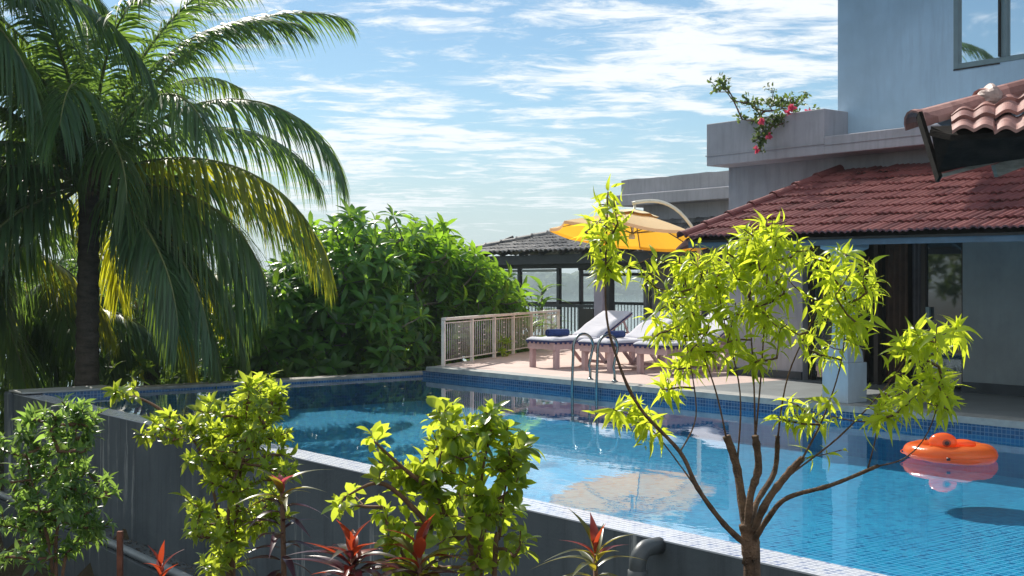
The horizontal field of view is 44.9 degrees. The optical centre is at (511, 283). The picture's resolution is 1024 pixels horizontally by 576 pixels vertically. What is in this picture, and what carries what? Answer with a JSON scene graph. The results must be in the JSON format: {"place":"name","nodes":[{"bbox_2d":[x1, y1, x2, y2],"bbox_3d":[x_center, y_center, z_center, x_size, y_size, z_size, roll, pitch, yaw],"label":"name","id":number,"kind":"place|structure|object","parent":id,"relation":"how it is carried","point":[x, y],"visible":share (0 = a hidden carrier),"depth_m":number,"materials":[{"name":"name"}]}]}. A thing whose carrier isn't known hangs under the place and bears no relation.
{"place":"outdoors","nodes":[
{"label":"outdoors","id":0,"kind":"place"},
{"bbox_2d":[0,294,642,412],"bbox_3d":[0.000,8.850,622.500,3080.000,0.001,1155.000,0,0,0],"label":"river","id":1,"kind":"structure","parent":0,"point":[628,298],"depth_m":447.93,"materials":[{"name":"grey liquid"}]},
{"bbox_2d":[0,292,642,575],"bbox_3d":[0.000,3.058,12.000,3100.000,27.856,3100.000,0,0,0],"label":"ground","id":2,"kind":"structure","parent":0,"point":[9,570],"depth_m":15.86,"materials":[{"name":"soil"}]},
{"bbox_2d":[0,393,121,575],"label":"garden shrub","id":3,"kind":"object","parent":2,"relation":"on","point":[40,521],"visible":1,"depth_m":6.34,"materials":[{"name":"green plant"}]},
{"bbox_2d":[0,154,130,414],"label":"coconut palm","id":4,"kind":"object","parent":2,"relation":"on","point":[15,369],"visible":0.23,"depth_m":22.30,"materials":[{"name":"green plant"}]},
{"bbox_2d":[0,0,159,216],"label":"coconut palm","id":5,"kind":"object","parent":2,"relation":"on","point":[84,10],"visible":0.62,"depth_m":17.78,"materials":[{"name":"green plant"}]},
{"bbox_2d":[0,237,185,431],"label":"coconut palm","id":6,"kind":"object","parent":2,"relation":"on","point":[66,342],"visible":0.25,"depth_m":24.36,"materials":[{"name":"green plant"}]},
{"bbox_2d":[117,531,122,575],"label":"rusty stake","id":7,"kind":"object","parent":2,"relation":"on","point":[119,553],"visible":1,"depth_m":8.28,"materials":[{"name":"metal"}]},
{"bbox_2d":[35,502,210,575],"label":"leaf litter","id":8,"kind":"object","parent":2,"relation":"on","point":[151,552],"visible":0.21,"depth_m":13.45,"materials":[{"name":"brown plant"}]},
{"bbox_2d":[36,257,239,387],"bbox_3d":[-8.056,1.959,27.506,6.336,5.583,6.317,0,0,0],"label":"coconut palm","id":9,"kind":"object","parent":2,"relation":"on","point":[121,369],"visible":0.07,"depth_m":25.98,"materials":[{"name":"green plant"}]},
{"bbox_2d":[147,540,183,575],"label":"cordyline","id":10,"kind":"object","parent":2,"relation":"on","point":[159,565],"visible":1,"depth_m":5.39,"materials":[{"name":"red plant"}]},
{"bbox_2d":[0,0,359,387],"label":"coconut palm","id":11,"kind":"object","parent":2,"relation":"on","point":[160,226],"visible":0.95,"depth_m":18.95,"materials":[{"name":"green plant"}]},
{"bbox_2d":[99,370,303,575],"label":"garden shrub","id":12,"kind":"object","parent":2,"relation":"on","point":[249,426],"visible":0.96,"depth_m":5.13,"materials":[{"name":"green plant"}]},
{"bbox_2d":[0,297,537,469],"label":"undergrowth","id":13,"kind":"object","parent":2,"relation":"on","point":[147,365],"visible":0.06,"depth_m":23.60,"materials":[{"name":"green plant"}]},
{"bbox_2d":[225,468,326,575],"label":"cordyline","id":14,"kind":"object","parent":2,"relation":"on","point":[280,482],"visible":0.98,"depth_m":4.70,"materials":[{"name":"brown plant"}]},
{"bbox_2d":[25,270,642,294],"bbox_3d":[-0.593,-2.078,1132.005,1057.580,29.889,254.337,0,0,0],"label":"shore woods","id":15,"kind":"object","parent":2,"relation":"on","point":[570,282],"visible":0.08,"depth_m":1039.58,"materials":[{"name":"green plant"}]},
{"bbox_2d":[286,519,419,575],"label":"cordyline","id":16,"kind":"object","parent":2,"relation":"on","point":[350,548],"visible":0.97,"depth_m":4.19,"materials":[{"name":"brown plant"}]},
{"bbox_2d":[193,199,536,381],"bbox_3d":[-2.609,0.970,25.203,8.352,5.161,5.350,0,0,-37],"label":"broadleaf tree","id":17,"kind":"object","parent":2,"relation":"on","point":[433,271],"visible":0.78,"depth_m":23.16,"materials":[{"name":"green plant"}]},
{"bbox_2d":[347,515,475,575],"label":"cordyline","id":18,"kind":"object","parent":2,"relation":"on","point":[416,549],"visible":0.99,"depth_m":4.20,"materials":[{"name":"brown plant"}]},
{"bbox_2d":[321,396,545,575],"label":"garden shrub","id":19,"kind":"object","parent":2,"relation":"on","point":[482,507],"visible":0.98,"depth_m":4.34,"materials":[{"name":"green plant"}]},
{"bbox_2d":[469,326,512,356],"bbox_3d":[-0.406,1.601,24.905,0.901,1.526,0.600,0,0,27],"label":"young plant","id":20,"kind":"object","parent":2,"relation":"on","point":[505,341],"visible":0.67,"depth_m":24.83,"materials":[{"name":"green plant"}]},
{"bbox_2d":[0,366,1023,575],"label":"swimming pool","id":21,"kind":"structure","parent":2,"relation":"on","point":[908,518],"depth_m":11.91,"materials":[{"name":"tile"}]},
{"bbox_2d":[0,491,191,575],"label":"drain pipe","id":22,"kind":"object","parent":21,"relation":"on","point":[139,556],"visible":0.41,"depth_m":13.15,"materials":[{"name":"grey plastic"}]},
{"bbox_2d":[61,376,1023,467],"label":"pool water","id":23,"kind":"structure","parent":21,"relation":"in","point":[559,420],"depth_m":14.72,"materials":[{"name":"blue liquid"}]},
{"bbox_2d":[900,433,998,465],"bbox_3d":[4.036,1.502,11.443,0.862,0.304,0.869,0,0,6],"label":"pool float","id":24,"kind":"object","parent":23,"relation":"on","point":[946,448],"visible":0.98,"depth_m":11.17,"materials":[{"name":"orange plastic"}]},
{"bbox_2d":[571,332,618,394],"bbox_3d":[1.230,1.381,18.467,0.476,1.299,0.640,0,0,-38],"label":"pool ladder","id":25,"kind":"object","parent":21,"relation":"attached to","point":[590,359],"visible":0.74,"depth_m":18.53,"materials":[{"name":"silver metal"}]},
{"bbox_2d":[628,537,665,575],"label":"bent pipe","id":26,"kind":"object","parent":21,"relation":"on","point":[644,549],"visible":0.99,"depth_m":7.44,"materials":[{"name":"grey metal"}]},
{"bbox_2d":[515,317,556,350],"bbox_3d":[0.478,2.387,27.506,1.467,3.328,1.621,0,0,-44],"label":"broadleaf plant","id":27,"kind":"object","parent":2,"relation":"on","point":[533,330],"visible":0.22,"depth_m":27.43,"materials":[{"name":"green plant"}]},
{"bbox_2d":[523,275,570,335],"bbox_3d":[0.689,1.922,30.114,1.575,4.256,1.437,0,0,22],"label":"broadleaf plant","id":28,"kind":"object","parent":2,"relation":"on","point":[544,288],"visible":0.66,"depth_m":30.14,"materials":[{"name":"green plant"}]},
{"bbox_2d":[534,313,570,328],"bbox_3d":[1.099,2.459,37.005,1.141,3.184,1.371,0,0,-44],"label":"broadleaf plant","id":29,"kind":"object","parent":2,"relation":"on","point":[550,321],"visible":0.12,"depth_m":36.93,"materials":[{"name":"green plant"}]},
{"bbox_2d":[541,508,642,575],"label":"cordyline","id":30,"kind":"object","parent":2,"relation":"on","point":[595,536],"visible":1,"depth_m":4.91,"materials":[{"name":"brown plant"}]},
{"bbox_2d":[459,216,727,346],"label":"pavilion","id":31,"kind":"structure","parent":2,"relation":"on","point":[547,251],"depth_m":31.69,"materials":[{"name":"wood"}]},
{"bbox_2d":[572,174,980,575],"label":"young tree","id":32,"kind":"object","parent":2,"relation":"on","point":[758,256],"visible":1,"depth_m":3.81,"materials":[{"name":"green plant"}]},
{"bbox_2d":[0,0,837,273],"label":"sky","id":33,"kind":"structure","parent":0,"point":[501,118],"materials":[{"name":"blue"}]},
{"bbox_2d":[439,333,816,386],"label":"terrace","id":34,"kind":"structure","parent":0,"point":[517,362],"depth_m":21.28,"materials":[{"name":"tile"}]},
{"bbox_2d":[441,310,559,365],"bbox_3d":[-0.065,1.022,25.259,0.085,0.855,7.332,0,0,18],"label":"terrace railing","id":35,"kind":"object","parent":34,"relation":"on","point":[471,321],"visible":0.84,"depth_m":24.37,"materials":[{"name":"beige paint"}]},
{"bbox_2d":[526,310,634,368],"bbox_3d":[1.286,0.965,21.947,2.080,0.970,0.756,0,0,-38],"label":"sun lounger","id":36,"kind":"object","parent":34,"relation":"on","point":[595,327],"visible":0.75,"depth_m":21.75,"materials":[{"name":"white fabric"}]},
{"bbox_2d":[545,329,569,336],"bbox_3d":[0.797,0.850,21.663,0.440,0.133,0.138,0,0,-32],"label":"rolled towel","id":37,"kind":"object","parent":36,"relation":"on","point":[555,332],"visible":1,"depth_m":21.59,"materials":[{"name":"blue fabric"}]},
{"bbox_2d":[550,199,705,314],"bbox_3d":[2.371,-0.118,24.500,3.072,3.128,3.039,0,0,34],"label":"cantilever umbrella","id":38,"kind":"object","parent":34,"relation":"on","point":[645,230],"visible":0.63,"depth_m":24.75,"materials":[{"name":"yellow fabric"}]},
{"bbox_2d":[577,312,684,372],"bbox_3d":[2.145,0.965,21.122,2.080,0.970,0.756,0,0,-38],"label":"sun lounger","id":39,"kind":"object","parent":34,"relation":"on","point":[627,341],"visible":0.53,"depth_m":20.75,"materials":[{"name":"grey fabric"}]},
{"bbox_2d":[605,330,625,338],"bbox_3d":[1.741,0.850,20.906,0.134,0.129,0.420,0,0,44],"label":"rolled towel","id":40,"kind":"object","parent":39,"relation":"on","point":[619,334],"visible":0.79,"depth_m":20.88,"materials":[{"name":"blue fabric"}]},
{"bbox_2d":[616,171,728,341],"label":"building","id":41,"kind":"structure","parent":34,"relation":"on","point":[702,194],"depth_m":30.61,"materials":[{"name":"grey paint"}]},
{"bbox_2d":[633,313,728,375],"bbox_3d":[2.992,0.965,20.313,2.080,0.970,0.756,0,0,-38],"label":"sun lounger","id":42,"kind":"object","parent":34,"relation":"on","point":[641,348],"visible":0.32,"depth_m":19.93,"materials":[{"name":"grey fabric"}]},
{"bbox_2d":[695,377,1023,417],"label":"porch floor","id":43,"kind":"structure","parent":0,"point":[997,405],"depth_m":16.27,"materials":[{"name":"beige tile"}]},
{"bbox_2d":[676,0,1023,403],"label":"house","id":44,"kind":"structure","parent":43,"relation":"on","point":[856,167],"depth_m":17.00,"materials":[{"name":"grey paint"}]},
{"bbox_2d":[707,71,819,153],"bbox_3d":[3.827,-2.557,18.568,1.792,1.298,0.862,0,0,0],"label":"bougainvillea","id":45,"kind":"object","parent":44,"relation":"attached to","point":[782,103],"visible":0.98,"depth_m":18.65,"materials":[{"name":"green plant"}]},
{"bbox_2d":[814,246,859,376],"bbox_3d":[4.841,0.375,18.441,0.010,2.050,0.870,0,0,-38],"label":"glass door","id":46,"kind":"structure","parent":44,"relation":"in","point":[818,251],"depth_m":18.69,"materials":[{"name":"grey"}]},
{"bbox_2d":[925,243,961,386],"bbox_3d":[5.928,0.375,17.008,0.070,2.050,0.560,0,0,-38],"label":"glass door","id":47,"kind":"structure","parent":44,"relation":"in","point":[944,260],"depth_m":17.03,"materials":[{"name":"grey"}]},
{"bbox_2d":[953,0,1023,70],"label":"window","id":48,"kind":"structure","parent":44,"relation":"in","point":[985,32],"depth_m":16.48,"materials":[{"name":"blue"}]},
{"bbox_2d":[904,79,1023,181],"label":"poolside shelter","id":49,"kind":"object","parent":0,"point":[981,127],"visible":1,"depth_m":7.24,"materials":[{"name":"brown ceramic"}]}
]}

